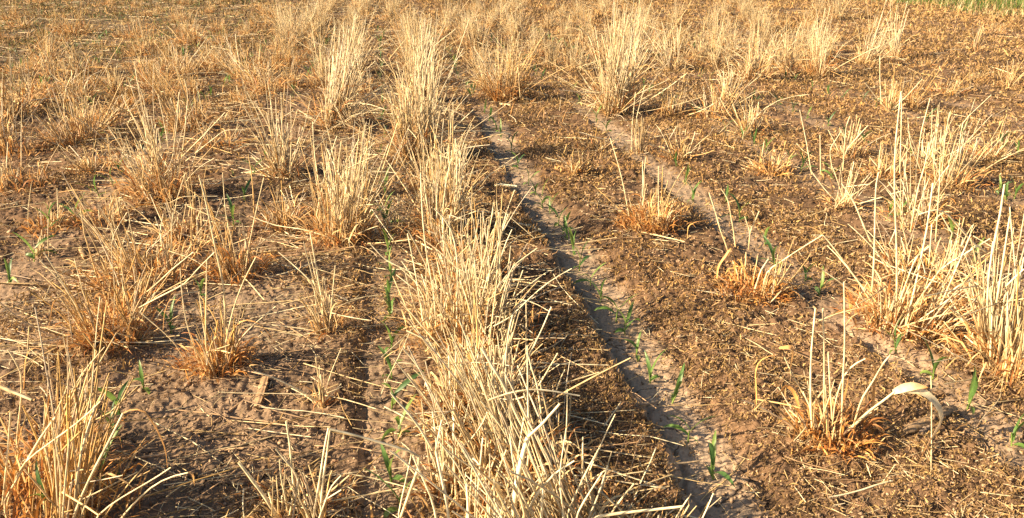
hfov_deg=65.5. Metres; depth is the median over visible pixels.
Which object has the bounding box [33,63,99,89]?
straw clump
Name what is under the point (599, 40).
straw clump
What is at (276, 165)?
straw clump
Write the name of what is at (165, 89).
straw clump
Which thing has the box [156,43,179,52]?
straw clump
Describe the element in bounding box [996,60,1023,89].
straw clump
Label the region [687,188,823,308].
straw clump
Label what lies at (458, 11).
straw clump
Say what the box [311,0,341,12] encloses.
straw clump
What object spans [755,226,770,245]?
corn seedling
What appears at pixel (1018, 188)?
corn seedling
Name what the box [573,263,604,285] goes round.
corn seedling
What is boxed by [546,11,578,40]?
straw clump
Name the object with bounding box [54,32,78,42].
straw clump
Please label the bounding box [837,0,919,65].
straw clump
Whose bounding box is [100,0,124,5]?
straw clump
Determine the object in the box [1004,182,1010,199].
corn seedling
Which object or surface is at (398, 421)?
corn seedling
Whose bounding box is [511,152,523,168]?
corn seedling
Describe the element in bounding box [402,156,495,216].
straw clump
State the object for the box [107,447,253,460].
straw piece
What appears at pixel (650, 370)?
corn seedling
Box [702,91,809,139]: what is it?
straw clump
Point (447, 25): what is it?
straw clump
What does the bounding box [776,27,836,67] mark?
straw clump
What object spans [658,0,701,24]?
straw clump
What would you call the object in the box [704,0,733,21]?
straw clump
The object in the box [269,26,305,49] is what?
straw clump
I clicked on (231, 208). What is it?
corn seedling
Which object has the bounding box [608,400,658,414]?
straw piece
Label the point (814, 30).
straw clump
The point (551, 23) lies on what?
straw clump
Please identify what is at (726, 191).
corn seedling
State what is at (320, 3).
straw clump
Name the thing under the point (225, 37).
straw clump
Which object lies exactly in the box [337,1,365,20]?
straw clump
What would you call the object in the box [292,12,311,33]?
straw clump
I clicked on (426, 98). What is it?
straw clump
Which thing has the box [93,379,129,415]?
corn seedling
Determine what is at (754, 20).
straw clump
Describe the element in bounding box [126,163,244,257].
straw clump
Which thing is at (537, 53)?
straw clump
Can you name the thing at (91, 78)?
straw clump
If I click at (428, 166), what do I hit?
straw clump
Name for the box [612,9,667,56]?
straw clump
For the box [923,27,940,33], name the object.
straw clump
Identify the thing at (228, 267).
straw clump
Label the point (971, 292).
straw clump
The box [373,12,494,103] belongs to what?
straw clump
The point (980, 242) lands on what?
corn seedling
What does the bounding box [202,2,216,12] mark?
straw clump
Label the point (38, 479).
corn seedling
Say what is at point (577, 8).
straw clump
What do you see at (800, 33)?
straw clump
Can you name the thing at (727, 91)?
straw clump
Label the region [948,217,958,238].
corn seedling
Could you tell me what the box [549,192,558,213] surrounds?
corn seedling
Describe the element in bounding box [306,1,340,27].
straw clump
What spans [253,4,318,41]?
straw clump
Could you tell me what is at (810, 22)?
straw clump
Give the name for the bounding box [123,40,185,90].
straw clump
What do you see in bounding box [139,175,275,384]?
straw clump
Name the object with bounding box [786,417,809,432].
old corn stalk
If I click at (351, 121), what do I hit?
straw clump
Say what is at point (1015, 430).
corn seedling
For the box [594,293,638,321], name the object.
corn seedling
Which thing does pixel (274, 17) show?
straw clump
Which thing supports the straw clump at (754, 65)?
on the ground at (606, 322)
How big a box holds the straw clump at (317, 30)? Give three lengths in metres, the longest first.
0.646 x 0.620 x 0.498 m
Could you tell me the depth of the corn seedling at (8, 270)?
2.81 m
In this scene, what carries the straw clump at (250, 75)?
on the ground at (606, 322)
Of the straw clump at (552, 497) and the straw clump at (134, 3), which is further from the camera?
the straw clump at (134, 3)
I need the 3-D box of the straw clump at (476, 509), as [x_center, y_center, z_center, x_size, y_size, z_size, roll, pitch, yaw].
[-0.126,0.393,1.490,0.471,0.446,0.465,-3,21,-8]
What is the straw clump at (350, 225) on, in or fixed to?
on the ground at (606, 322)
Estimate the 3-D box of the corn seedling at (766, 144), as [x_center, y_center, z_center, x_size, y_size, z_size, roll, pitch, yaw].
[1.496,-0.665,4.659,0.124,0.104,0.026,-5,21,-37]
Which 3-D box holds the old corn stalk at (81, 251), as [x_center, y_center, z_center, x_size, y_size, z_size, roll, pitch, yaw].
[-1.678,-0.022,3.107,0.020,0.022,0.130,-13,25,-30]
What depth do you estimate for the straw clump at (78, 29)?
10.97 m
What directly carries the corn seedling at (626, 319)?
on the ground at (606, 322)
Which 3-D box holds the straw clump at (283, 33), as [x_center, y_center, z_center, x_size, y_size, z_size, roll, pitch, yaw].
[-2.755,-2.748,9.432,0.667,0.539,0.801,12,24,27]
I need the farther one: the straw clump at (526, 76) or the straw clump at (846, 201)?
the straw clump at (526, 76)
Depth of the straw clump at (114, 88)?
6.43 m
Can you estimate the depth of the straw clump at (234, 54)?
8.29 m
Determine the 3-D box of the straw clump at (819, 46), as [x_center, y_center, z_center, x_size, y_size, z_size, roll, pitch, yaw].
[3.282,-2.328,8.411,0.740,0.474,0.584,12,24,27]
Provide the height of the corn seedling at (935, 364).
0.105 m
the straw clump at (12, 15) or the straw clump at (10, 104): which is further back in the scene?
the straw clump at (12, 15)
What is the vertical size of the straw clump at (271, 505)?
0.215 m
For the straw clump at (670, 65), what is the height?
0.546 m
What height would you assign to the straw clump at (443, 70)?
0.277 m
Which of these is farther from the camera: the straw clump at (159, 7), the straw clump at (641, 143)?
the straw clump at (159, 7)
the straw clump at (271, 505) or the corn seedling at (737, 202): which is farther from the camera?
the corn seedling at (737, 202)
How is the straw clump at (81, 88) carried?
on the ground at (606, 322)
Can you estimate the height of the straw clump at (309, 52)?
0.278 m
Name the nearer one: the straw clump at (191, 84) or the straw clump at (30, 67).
the straw clump at (191, 84)
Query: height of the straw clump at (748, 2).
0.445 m
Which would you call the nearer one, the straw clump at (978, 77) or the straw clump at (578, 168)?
the straw clump at (578, 168)
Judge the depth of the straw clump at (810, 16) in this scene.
13.38 m
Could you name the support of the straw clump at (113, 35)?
on the ground at (606, 322)
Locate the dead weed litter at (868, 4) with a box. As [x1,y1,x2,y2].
[0,0,1023,517]
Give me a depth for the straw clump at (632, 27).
10.73 m
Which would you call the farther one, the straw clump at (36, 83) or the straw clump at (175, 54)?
the straw clump at (175, 54)
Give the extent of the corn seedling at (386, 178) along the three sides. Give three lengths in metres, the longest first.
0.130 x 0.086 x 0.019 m
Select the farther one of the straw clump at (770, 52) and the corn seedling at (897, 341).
the straw clump at (770, 52)
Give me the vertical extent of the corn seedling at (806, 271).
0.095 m
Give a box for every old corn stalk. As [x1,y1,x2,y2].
[78,247,86,258]
[254,375,268,409]
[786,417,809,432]
[901,406,958,434]
[910,390,945,398]
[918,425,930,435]
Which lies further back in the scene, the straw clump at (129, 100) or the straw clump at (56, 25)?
the straw clump at (56, 25)
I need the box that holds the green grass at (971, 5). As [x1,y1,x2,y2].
[855,0,1023,18]
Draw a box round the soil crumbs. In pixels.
[0,20,1023,517]
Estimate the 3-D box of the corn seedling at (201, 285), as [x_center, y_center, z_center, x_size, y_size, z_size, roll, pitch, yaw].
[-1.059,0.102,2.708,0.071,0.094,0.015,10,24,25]
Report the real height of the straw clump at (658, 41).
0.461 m
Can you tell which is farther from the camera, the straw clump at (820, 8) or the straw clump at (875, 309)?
the straw clump at (820, 8)
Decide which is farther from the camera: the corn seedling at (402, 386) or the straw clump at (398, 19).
the straw clump at (398, 19)
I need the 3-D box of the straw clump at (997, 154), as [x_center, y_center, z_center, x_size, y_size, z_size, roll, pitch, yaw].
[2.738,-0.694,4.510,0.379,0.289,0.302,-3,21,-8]
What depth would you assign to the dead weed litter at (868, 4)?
4.32 m
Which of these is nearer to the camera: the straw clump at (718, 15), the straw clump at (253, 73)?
the straw clump at (253, 73)
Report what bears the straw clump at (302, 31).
on the ground at (606, 322)
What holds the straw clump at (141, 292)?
on the ground at (606, 322)
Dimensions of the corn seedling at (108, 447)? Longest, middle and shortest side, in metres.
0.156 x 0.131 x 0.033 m
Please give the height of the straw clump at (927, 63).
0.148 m
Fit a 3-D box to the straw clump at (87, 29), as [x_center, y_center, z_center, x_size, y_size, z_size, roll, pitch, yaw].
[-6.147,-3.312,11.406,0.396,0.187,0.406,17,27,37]
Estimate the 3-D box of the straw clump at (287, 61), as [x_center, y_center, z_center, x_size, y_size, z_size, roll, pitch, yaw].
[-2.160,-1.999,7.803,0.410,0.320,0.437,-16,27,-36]
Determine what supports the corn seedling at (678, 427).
on the ground at (606, 322)
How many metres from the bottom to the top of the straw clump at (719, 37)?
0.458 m
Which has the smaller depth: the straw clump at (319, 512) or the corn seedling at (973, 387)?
the straw clump at (319, 512)
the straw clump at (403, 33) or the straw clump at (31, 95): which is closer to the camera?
the straw clump at (31, 95)
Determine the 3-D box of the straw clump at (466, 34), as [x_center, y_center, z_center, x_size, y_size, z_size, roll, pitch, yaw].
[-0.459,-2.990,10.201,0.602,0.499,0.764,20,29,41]
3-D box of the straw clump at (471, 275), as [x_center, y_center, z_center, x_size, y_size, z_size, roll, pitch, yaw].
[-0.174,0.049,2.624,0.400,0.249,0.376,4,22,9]
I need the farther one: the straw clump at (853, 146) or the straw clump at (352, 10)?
the straw clump at (352, 10)
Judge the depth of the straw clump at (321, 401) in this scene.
2.04 m
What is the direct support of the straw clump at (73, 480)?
on the ground at (606, 322)
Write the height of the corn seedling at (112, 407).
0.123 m
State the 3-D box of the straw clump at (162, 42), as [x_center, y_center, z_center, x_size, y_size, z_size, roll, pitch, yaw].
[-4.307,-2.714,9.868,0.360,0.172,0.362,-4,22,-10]
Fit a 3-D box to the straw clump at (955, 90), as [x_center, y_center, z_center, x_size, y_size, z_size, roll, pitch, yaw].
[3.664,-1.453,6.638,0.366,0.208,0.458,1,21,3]
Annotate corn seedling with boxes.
[4,257,18,282]
[13,232,56,261]
[27,459,50,512]
[37,201,61,229]
[58,196,90,220]
[76,176,106,196]
[91,425,121,485]
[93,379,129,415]
[99,398,121,440]
[133,360,149,393]
[156,297,175,333]
[195,278,205,297]
[215,194,240,225]
[242,178,251,200]
[243,159,266,172]
[363,468,419,517]
[377,200,404,224]
[377,245,391,276]
[378,346,400,378]
[379,173,388,197]
[380,444,404,482]
[381,321,403,351]
[381,394,415,440]
[382,229,394,254]
[382,370,423,408]
[383,285,394,321]
[385,268,395,297]
[496,118,501,136]
[505,131,523,153]
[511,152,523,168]
[523,169,538,185]
[528,178,550,207]
[545,203,567,226]
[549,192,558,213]
[558,217,567,239]
[562,211,575,232]
[569,228,575,254]
[570,237,591,270]
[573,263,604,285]
[584,276,610,301]
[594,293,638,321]
[615,301,639,334]
[623,330,641,361]
[644,350,664,382]
[663,415,712,442]
[671,362,684,403]
[672,151,676,165]
[684,164,690,184]
[685,181,700,202]
[705,430,734,486]
[724,193,747,221]
[725,185,728,201]
[751,129,757,145]
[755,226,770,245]
[755,235,783,268]
[759,138,773,151]
[795,151,818,171]
[802,262,816,280]
[814,266,836,295]
[821,162,841,179]
[824,111,835,125]
[880,314,904,354]
[882,195,897,216]
[888,198,912,215]
[920,336,945,379]
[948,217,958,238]
[966,367,977,414]
[969,237,984,262]
[993,175,1009,194]
[999,131,1012,146]
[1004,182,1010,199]
[1008,174,1023,198]
[1011,414,1023,448]
[1013,140,1022,153]
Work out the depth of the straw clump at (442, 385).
1.93 m
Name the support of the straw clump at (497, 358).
on the ground at (606, 322)
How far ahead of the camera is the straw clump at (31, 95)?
5.98 m
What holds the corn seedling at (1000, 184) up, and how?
on the ground at (606, 322)
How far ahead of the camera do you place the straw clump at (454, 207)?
3.19 m
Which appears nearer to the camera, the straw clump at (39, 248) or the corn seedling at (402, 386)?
the corn seedling at (402, 386)
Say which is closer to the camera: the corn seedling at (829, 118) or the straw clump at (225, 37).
the corn seedling at (829, 118)
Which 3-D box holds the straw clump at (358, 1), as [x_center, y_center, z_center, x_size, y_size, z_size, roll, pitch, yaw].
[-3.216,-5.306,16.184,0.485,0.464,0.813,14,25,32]
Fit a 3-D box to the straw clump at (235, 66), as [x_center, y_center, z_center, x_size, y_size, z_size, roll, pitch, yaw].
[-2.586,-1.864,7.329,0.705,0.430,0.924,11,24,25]
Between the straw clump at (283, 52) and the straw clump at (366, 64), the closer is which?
the straw clump at (366, 64)
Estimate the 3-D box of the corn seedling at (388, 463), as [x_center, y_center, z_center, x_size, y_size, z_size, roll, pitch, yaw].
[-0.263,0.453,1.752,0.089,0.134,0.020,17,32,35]
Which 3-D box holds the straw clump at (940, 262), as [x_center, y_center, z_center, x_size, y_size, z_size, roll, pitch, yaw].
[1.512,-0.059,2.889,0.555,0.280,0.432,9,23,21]
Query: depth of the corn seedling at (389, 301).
2.57 m
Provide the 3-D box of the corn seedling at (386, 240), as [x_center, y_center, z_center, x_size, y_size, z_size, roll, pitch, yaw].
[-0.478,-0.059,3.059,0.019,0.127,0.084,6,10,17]
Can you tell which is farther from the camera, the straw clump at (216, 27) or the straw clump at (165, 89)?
the straw clump at (216, 27)
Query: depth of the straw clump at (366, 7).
14.67 m
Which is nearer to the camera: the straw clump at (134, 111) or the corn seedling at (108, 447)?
the corn seedling at (108, 447)
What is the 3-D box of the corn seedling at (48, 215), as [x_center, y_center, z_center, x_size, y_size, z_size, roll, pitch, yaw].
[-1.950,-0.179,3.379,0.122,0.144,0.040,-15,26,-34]
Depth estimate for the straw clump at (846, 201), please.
3.70 m
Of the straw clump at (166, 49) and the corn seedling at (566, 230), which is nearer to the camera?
the corn seedling at (566, 230)
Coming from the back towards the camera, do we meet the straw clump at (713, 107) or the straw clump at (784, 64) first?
the straw clump at (784, 64)
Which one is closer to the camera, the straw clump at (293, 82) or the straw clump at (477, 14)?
the straw clump at (293, 82)
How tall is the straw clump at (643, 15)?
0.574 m
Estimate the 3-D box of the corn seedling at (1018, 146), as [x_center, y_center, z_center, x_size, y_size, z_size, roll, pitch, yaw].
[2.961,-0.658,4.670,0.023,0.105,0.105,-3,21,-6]
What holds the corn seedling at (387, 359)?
on the ground at (606, 322)
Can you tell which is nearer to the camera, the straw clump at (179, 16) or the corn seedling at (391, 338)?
the corn seedling at (391, 338)
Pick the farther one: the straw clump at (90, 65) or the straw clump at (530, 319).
the straw clump at (90, 65)
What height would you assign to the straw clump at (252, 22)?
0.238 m
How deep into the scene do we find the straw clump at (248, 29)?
11.07 m
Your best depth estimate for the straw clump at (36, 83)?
6.38 m
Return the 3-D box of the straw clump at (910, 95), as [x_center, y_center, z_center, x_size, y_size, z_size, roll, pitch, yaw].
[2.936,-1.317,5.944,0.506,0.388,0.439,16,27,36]
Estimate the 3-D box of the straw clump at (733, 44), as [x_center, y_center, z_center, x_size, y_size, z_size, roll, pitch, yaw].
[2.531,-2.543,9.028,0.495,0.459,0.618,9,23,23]
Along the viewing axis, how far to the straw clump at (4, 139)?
4.65 m
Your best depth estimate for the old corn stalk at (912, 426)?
1.95 m
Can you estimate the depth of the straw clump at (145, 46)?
8.82 m
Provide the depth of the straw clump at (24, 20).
12.29 m
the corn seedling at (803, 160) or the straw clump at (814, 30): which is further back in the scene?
the straw clump at (814, 30)
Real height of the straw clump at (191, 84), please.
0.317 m
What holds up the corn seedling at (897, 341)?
on the ground at (606, 322)
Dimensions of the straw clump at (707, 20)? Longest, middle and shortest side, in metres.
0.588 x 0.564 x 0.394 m
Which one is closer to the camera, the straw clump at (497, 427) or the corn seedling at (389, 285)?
the straw clump at (497, 427)
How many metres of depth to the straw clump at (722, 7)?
14.81 m
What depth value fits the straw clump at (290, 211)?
3.39 m
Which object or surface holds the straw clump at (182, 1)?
on the ground at (606, 322)
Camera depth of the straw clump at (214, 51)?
8.52 m
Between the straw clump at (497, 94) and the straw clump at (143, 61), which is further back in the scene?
the straw clump at (143, 61)
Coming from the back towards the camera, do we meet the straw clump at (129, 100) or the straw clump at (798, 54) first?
the straw clump at (798, 54)
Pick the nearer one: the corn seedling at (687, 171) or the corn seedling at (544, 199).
the corn seedling at (544, 199)
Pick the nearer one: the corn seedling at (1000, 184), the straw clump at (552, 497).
the straw clump at (552, 497)
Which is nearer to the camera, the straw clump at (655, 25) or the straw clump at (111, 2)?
the straw clump at (655, 25)
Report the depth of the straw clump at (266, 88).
6.50 m
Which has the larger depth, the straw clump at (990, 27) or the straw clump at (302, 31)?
the straw clump at (990, 27)
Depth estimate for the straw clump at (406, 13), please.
13.41 m
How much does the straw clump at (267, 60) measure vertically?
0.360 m
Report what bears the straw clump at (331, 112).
on the ground at (606, 322)
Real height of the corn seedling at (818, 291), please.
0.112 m
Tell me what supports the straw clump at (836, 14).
on the ground at (606, 322)
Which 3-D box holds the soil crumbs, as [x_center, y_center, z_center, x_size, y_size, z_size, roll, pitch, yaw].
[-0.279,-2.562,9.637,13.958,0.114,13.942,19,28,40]
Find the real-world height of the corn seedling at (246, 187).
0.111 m
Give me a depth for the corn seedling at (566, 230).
3.32 m
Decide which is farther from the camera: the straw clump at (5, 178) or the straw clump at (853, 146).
the straw clump at (853, 146)
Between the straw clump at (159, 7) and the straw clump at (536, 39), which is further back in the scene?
the straw clump at (159, 7)
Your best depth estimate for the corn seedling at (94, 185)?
3.79 m
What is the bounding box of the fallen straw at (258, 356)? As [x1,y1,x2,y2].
[0,0,1023,517]
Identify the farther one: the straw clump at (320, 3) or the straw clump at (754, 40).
the straw clump at (320, 3)
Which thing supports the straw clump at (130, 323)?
on the ground at (606, 322)
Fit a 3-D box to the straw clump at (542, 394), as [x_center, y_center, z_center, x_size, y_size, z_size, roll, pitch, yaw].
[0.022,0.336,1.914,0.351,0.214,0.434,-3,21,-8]
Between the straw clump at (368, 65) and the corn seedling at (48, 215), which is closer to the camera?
the corn seedling at (48, 215)
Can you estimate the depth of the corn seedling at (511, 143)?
4.69 m
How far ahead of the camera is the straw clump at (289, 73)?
7.06 m
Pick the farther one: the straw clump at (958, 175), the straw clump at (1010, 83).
the straw clump at (1010, 83)
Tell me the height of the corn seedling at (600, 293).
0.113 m
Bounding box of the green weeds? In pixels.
[0,0,1016,207]
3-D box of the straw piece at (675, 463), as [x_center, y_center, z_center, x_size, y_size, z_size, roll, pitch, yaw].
[0.329,0.475,1.831,0.223,0.014,0.007,-4,22,-11]
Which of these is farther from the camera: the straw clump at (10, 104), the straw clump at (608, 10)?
the straw clump at (608, 10)
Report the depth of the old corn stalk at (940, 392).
2.10 m
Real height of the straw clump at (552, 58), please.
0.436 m
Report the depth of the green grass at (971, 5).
16.24 m
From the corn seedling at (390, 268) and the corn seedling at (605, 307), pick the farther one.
the corn seedling at (390, 268)
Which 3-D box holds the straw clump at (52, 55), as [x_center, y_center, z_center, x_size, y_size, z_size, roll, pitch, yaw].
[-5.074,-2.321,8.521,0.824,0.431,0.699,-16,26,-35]
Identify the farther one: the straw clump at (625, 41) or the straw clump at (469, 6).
the straw clump at (469, 6)
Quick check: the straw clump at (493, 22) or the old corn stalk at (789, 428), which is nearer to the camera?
the old corn stalk at (789, 428)
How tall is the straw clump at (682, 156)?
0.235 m
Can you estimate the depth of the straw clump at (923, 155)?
4.31 m
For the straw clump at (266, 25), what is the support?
on the ground at (606, 322)
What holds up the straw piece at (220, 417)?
on the ground at (606, 322)
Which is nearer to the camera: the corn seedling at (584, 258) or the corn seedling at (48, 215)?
the corn seedling at (584, 258)
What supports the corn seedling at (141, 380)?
on the ground at (606, 322)
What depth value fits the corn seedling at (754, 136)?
4.82 m
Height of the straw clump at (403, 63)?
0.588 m
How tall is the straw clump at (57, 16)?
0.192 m
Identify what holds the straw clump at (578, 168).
on the ground at (606, 322)
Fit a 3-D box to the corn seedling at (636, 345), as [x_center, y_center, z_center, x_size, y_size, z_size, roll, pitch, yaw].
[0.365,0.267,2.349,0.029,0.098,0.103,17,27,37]
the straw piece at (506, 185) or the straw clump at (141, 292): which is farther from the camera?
the straw piece at (506, 185)
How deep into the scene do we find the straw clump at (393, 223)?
3.33 m
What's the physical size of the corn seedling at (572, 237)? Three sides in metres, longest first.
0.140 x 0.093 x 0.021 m
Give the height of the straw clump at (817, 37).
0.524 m
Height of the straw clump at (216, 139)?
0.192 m
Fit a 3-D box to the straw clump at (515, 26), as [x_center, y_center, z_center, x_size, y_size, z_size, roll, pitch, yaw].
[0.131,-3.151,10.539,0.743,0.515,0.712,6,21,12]
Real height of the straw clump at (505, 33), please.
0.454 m
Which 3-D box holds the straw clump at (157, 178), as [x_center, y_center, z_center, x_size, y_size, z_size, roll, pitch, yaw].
[-1.674,-0.589,3.747,0.752,0.638,0.697,-13,25,-31]
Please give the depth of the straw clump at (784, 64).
7.52 m
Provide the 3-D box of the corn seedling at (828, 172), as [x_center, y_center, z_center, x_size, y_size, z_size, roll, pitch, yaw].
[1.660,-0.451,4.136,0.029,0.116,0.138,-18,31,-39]
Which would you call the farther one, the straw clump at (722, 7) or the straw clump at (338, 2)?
the straw clump at (338, 2)
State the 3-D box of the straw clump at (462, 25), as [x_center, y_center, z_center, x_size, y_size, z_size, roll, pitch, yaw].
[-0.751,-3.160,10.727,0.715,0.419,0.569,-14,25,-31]
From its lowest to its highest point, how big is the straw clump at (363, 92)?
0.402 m
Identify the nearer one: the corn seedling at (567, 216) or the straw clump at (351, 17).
the corn seedling at (567, 216)
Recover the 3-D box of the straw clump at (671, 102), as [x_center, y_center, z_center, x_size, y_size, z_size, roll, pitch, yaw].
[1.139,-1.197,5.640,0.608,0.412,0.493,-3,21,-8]
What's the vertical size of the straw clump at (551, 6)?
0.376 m
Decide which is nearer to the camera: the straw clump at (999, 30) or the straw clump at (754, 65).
the straw clump at (754, 65)
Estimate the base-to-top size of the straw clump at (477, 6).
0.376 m
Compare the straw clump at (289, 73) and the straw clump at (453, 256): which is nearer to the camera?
the straw clump at (453, 256)
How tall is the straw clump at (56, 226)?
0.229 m
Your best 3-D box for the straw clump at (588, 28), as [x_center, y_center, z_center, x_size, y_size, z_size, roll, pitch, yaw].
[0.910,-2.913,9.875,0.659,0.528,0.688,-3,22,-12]
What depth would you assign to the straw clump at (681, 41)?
9.09 m
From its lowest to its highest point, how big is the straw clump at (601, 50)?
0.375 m
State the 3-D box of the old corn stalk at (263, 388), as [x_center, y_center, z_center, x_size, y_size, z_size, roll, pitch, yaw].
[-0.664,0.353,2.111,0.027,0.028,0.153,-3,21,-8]
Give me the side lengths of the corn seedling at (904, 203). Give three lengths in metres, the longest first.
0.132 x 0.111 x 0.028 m
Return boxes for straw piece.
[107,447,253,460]
[166,401,241,452]
[494,183,516,187]
[512,222,540,230]
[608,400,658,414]
[620,460,699,469]
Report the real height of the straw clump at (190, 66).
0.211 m
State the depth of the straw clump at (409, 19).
11.57 m
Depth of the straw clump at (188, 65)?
7.44 m
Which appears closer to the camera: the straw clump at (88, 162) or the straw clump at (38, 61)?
the straw clump at (88, 162)
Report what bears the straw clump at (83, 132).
on the ground at (606, 322)
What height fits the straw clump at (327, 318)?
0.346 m
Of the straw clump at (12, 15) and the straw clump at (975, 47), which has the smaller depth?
the straw clump at (975, 47)
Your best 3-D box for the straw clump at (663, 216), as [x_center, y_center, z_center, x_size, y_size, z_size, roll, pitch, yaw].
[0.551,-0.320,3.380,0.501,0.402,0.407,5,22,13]
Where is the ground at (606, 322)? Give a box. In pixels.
[0,0,1023,517]
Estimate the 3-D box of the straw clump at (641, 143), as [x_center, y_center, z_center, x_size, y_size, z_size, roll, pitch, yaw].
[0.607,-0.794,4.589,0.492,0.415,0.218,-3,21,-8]
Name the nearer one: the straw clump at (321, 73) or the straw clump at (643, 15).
the straw clump at (321, 73)
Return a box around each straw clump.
[0,0,25,20]
[0,37,95,118]
[0,49,45,73]
[0,49,71,108]
[0,64,142,150]
[0,83,55,166]
[0,142,67,195]
[0,187,237,296]
[0,212,222,361]
[0,298,239,517]
[0,333,137,517]
[4,10,38,27]
[6,25,82,61]
[9,189,99,259]
[10,184,92,239]
[17,70,77,97]
[22,55,61,67]
[23,26,62,51]
[27,0,46,3]
[29,37,91,80]
[33,56,114,102]
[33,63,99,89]
[45,172,150,232]
[46,3,82,29]
[46,11,72,17]
[47,1,101,35]
[48,62,249,210]
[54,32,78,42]
[55,30,135,76]
[55,134,135,180]
[58,93,134,132]
[67,103,123,126]
[70,92,146,119]
[72,22,96,32]
[74,69,123,86]
[76,234,205,327]
[82,58,138,96]
[92,62,224,134]
[95,22,147,38]
[99,2,176,39]
[99,82,160,106]
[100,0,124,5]
[100,17,164,57]
[111,46,169,81]
[120,50,161,69]
[122,4,161,16]
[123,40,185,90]
[124,0,143,6]
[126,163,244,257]
[131,29,172,48]
[139,42,189,71]
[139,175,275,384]
[142,36,224,79]
[142,63,188,100]
[152,1,173,11]
[153,12,210,32]
[154,1,197,21]
[154,33,179,45]
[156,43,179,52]
[157,7,246,45]
[159,60,211,94]
[162,44,194,63]
[168,5,181,19]
[168,57,202,70]
[174,172,292,290]
[176,23,209,36]
[180,0,192,4]
[180,116,430,256]
[181,118,252,153]
[188,33,232,65]
[190,33,269,79]
[191,37,244,74]
[194,41,224,59]
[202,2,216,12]
[204,12,228,30]
[205,21,246,45]
[208,44,288,87]
[210,74,331,182]
[215,154,321,232]
[216,53,288,90]
[216,420,385,517]
[219,63,305,97]
[224,74,262,103]
[229,39,255,61]
[232,14,257,35]
[237,35,286,70]
[240,14,261,24]
[247,420,419,517]
[249,349,342,410]
[252,6,309,47]
[252,15,275,28]
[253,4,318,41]
[253,34,297,61]
[256,0,275,14]
[259,0,311,36]
[259,53,314,88]
[265,0,330,44]
[265,4,287,18]
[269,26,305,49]
[270,57,302,81]
[273,15,362,90]
[273,232,371,341]
[276,41,312,69]
[285,5,410,132]
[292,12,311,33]
[293,0,335,29]
[295,47,313,62]
[297,31,324,53]
[298,1,341,21]
[302,0,336,11]
[303,10,390,76]
[304,3,344,39]
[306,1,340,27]
[309,8,517,179]
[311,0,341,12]
[322,24,386,73]
[323,122,393,198]
[325,46,372,88]
[327,5,383,55]
[331,3,370,36]
[332,0,344,6]
[332,96,371,132]
[334,19,378,63]
[336,48,379,95]
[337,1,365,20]
[339,0,371,6]
[343,0,379,14]
[343,5,375,25]
[346,392,549,517]
[356,49,467,132]
[356,102,533,258]
[363,193,420,243]
[365,73,397,84]
[366,12,436,59]
[370,172,564,396]
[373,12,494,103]
[373,301,604,515]
[375,0,422,20]
[378,8,427,41]
[378,13,448,69]
[382,32,428,68]
[382,257,630,464]
[386,28,464,83]
[387,0,404,8]
[389,3,412,29]
[389,182,556,294]
[389,365,657,517]
[390,8,438,47]
[391,2,416,21]
[392,25,417,47]
[393,129,485,195]
[393,398,530,517]
[394,4,427,31]
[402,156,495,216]
[404,234,524,312]
[407,5,433,29]
[408,315,561,407]
[416,8,475,56]
[425,0,473,35]
[426,248,571,362]
[429,50,460,72]
[438,8,486,39]
[440,7,498,47]
[443,9,498,43]
[444,0,467,19]
[448,2,486,29]
[448,338,601,469]
[449,26,493,62]
[452,32,570,105]
[453,33,523,91]
[456,43,502,87]
[461,42,502,80]
[462,0,475,10]
[466,5,486,18]
[467,0,485,11]
[478,0,509,29]
[483,0,526,26]
[492,25,546,68]
[495,4,549,39]
[498,6,524,35]
[502,57,553,91]
[508,17,565,49]
[509,0,529,11]
[516,30,553,57]
[522,27,569,71]
[527,0,706,118]
[536,9,559,26]
[541,0,559,10]
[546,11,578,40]
[546,427,721,517]
[550,23,599,72]
[553,150,597,177]
[554,1,570,16]
[557,5,604,45]
[558,0,592,20]
[573,128,623,152]
[574,4,596,24]
[575,86,655,154]
[578,24,610,53]
[584,0,611,12]
[584,138,693,239]
[587,26,620,56]
[591,0,629,14]
[599,5,644,36]
[603,24,646,61]
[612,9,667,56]
[617,0,671,28]
[618,29,655,70]
[630,1,660,24]
[632,12,663,45]
[635,62,723,120]
[639,11,688,49]
[645,17,662,31]
[645,17,696,71]
[649,124,713,162]
[652,14,696,53]
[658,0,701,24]
[666,66,759,120]
[673,22,737,61]
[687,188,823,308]
[692,4,722,28]
[694,12,740,48]
[696,23,747,68]
[700,5,738,37]
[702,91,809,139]
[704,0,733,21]
[708,52,759,101]
[713,13,748,53]
[715,9,791,81]
[716,0,735,14]
[730,0,756,20]
[732,9,806,57]
[734,141,799,176]
[736,0,759,11]
[738,2,784,28]
[741,282,943,478]
[751,24,796,66]
[754,8,785,32]
[764,18,810,74]
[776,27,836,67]
[785,17,822,48]
[790,6,878,79]
[790,12,840,53]
[790,18,860,60]
[791,92,1023,356]
[794,0,838,15]
[795,13,819,28]
[796,4,816,19]
[797,14,843,56]
[799,110,885,211]
[813,117,889,158]
[819,0,864,18]
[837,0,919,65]
[845,212,1018,287]
[850,13,884,31]
[859,0,921,59]
[859,82,919,180]
[861,59,947,107]
[872,91,963,233]
[877,81,906,112]
[879,184,1023,421]
[882,209,1023,318]
[897,103,991,169]
[908,95,1022,196]
[909,55,940,66]
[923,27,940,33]
[926,72,974,95]
[962,114,1023,162]
[963,22,995,51]
[967,70,992,81]
[984,23,1003,28]
[986,24,1009,33]
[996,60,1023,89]
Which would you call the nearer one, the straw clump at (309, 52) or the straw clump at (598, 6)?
the straw clump at (309, 52)
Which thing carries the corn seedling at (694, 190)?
on the ground at (606, 322)
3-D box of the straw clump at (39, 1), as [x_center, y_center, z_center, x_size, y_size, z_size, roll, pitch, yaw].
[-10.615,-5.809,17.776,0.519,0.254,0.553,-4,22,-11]

